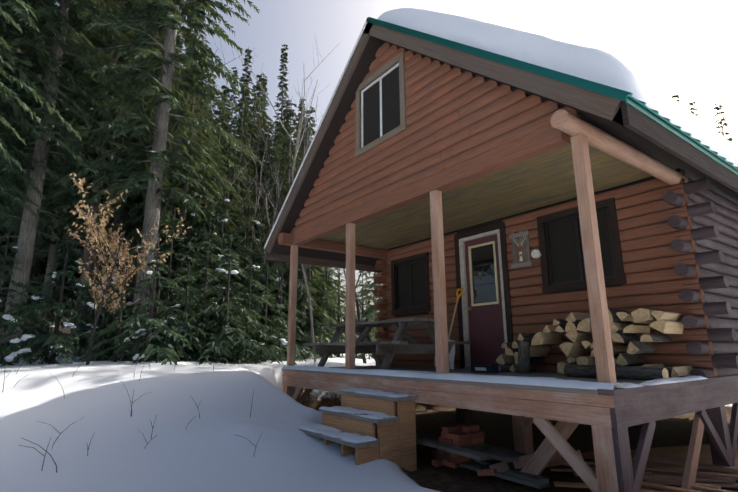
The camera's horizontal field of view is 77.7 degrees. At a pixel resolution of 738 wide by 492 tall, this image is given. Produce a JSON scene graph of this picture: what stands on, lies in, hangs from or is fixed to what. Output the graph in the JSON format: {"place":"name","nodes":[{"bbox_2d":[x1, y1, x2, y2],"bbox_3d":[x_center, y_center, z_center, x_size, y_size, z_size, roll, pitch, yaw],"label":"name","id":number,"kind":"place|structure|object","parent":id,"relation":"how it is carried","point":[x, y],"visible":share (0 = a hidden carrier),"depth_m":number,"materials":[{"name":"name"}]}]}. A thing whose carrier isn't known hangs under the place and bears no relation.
{"place":"outdoors","nodes":[
{"label":"outdoors","id":0,"kind":"place"},
{"bbox_2d":[360,318,368,321],"bbox_3d":[-0.083,1.389,8.382,0.160,0.124,0.160,9,-16,-36],"label":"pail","id":1,"kind":"object","parent":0,"point":[364,319],"visible":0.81,"depth_m":8.33,"materials":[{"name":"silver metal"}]},
{"bbox_2d":[0,353,737,491],"bbox_3d":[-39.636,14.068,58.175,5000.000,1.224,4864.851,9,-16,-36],"label":"ground","id":2,"kind":"structure","parent":0,"point":[208,450],"depth_m":5.16,"materials":[{"name":"white"}]},
{"bbox_2d":[67,173,191,344],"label":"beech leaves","id":3,"kind":"object","parent":2,"relation":"on","point":[89,218],"visible":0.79,"depth_m":9.13,"materials":[{"name":"brown plant"}]},
{"bbox_2d":[0,199,381,361],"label":"branch snow","id":4,"kind":"structure","parent":2,"relation":"on","point":[12,355],"depth_m":9.70,"materials":[{"name":"white snow"}]},
{"bbox_2d":[0,191,382,365],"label":"undergrowth","id":5,"kind":"object","parent":2,"relation":"on","point":[166,350],"visible":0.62,"depth_m":10.28,"materials":[{"name":"green plant"}]},
{"bbox_2d":[0,0,734,472],"bbox_3d":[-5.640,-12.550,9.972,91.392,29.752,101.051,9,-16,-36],"label":"conifer trees","id":6,"kind":"object","parent":2,"relation":"on","point":[46,20],"visible":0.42,"depth_m":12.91,"materials":[{"name":"green plant"}]},
{"bbox_2d":[264,17,737,491],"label":"cabin","id":7,"kind":"object","parent":2,"relation":"on","point":[434,172],"visible":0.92,"depth_m":5.48,"materials":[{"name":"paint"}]},
{"bbox_2d":[303,318,470,369],"bbox_3d":[0.201,1.632,7.480,1.560,0.751,2.440,9,-16,-36],"label":"picnic table","id":8,"kind":"object","parent":7,"relation":"on","point":[389,350],"visible":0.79,"depth_m":6.97,"materials":[{"name":"grey wood"}]},
{"bbox_2d":[434,288,463,368],"bbox_3d":[1.330,1.307,7.406,0.107,1.317,0.540,23,-18,-20],"label":"snow shovel","id":9,"kind":"object","parent":7,"relation":"on","point":[451,356],"visible":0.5,"depth_m":7.37,"materials":[{"name":"yellow plastic"}]},
{"bbox_2d":[281,365,624,389],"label":"deck snow","id":10,"kind":"structure","parent":7,"relation":"on","point":[546,381],"depth_m":4.52,"materials":[{"name":"white snow"}]},
{"bbox_2d":[471,363,498,373],"bbox_3d":[1.532,1.617,6.071,0.150,0.125,0.364,7,-15,-30],"label":"boot brush","id":11,"kind":"object","parent":7,"relation":"on","point":[491,368],"visible":1,"depth_m":5.97,"materials":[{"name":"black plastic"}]},
{"bbox_2d":[299,376,708,442],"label":"step snow","id":12,"kind":"structure","parent":7,"relation":"on","point":[328,431],"depth_m":5.04,"materials":[{"name":"white snow"}]},
{"bbox_2d":[509,228,531,268],"bbox_3d":[2.263,0.036,6.848,0.032,0.598,0.344,9,-16,-36],"label":"welcome sign","id":13,"kind":"object","parent":7,"relation":"attached to","point":[521,257],"visible":0.98,"depth_m":6.83,"materials":[{"name":"grey wood"}]},
{"bbox_2d":[531,250,540,257],"bbox_3d":[2.414,0.114,6.604,0.063,0.124,0.137,9,-16,-36],"label":"thermometer","id":14,"kind":"object","parent":7,"relation":"attached to","point":[535,253],"visible":0.96,"depth_m":6.58,"materials":[{"name":"white paint"}]},
{"bbox_2d":[378,8,737,166],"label":"roof snow","id":15,"kind":"structure","parent":7,"relation":"on","point":[600,66],"depth_m":4.61,"materials":[{"name":"white snow"}]},
{"bbox_2d":[496,308,692,379],"bbox_3d":[2.439,1.161,5.477,1.002,0.767,2.272,9,-16,-36],"label":"firewood stack","id":16,"kind":"object","parent":7,"relation":"on","point":[524,353],"visible":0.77,"depth_m":5.17,"materials":[{"name":"beige wood"}]},
{"bbox_2d":[416,423,737,491],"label":"under deck stores","id":17,"kind":"object","parent":2,"relation":"on","point":[463,445],"visible":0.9,"depth_m":4.70,"materials":[{"name":"wood"}]},
{"bbox_2d":[0,0,737,350],"label":"sky","id":18,"kind":"structure","parent":0,"point":[688,49],"materials":[{"name":"white"}]}
]}

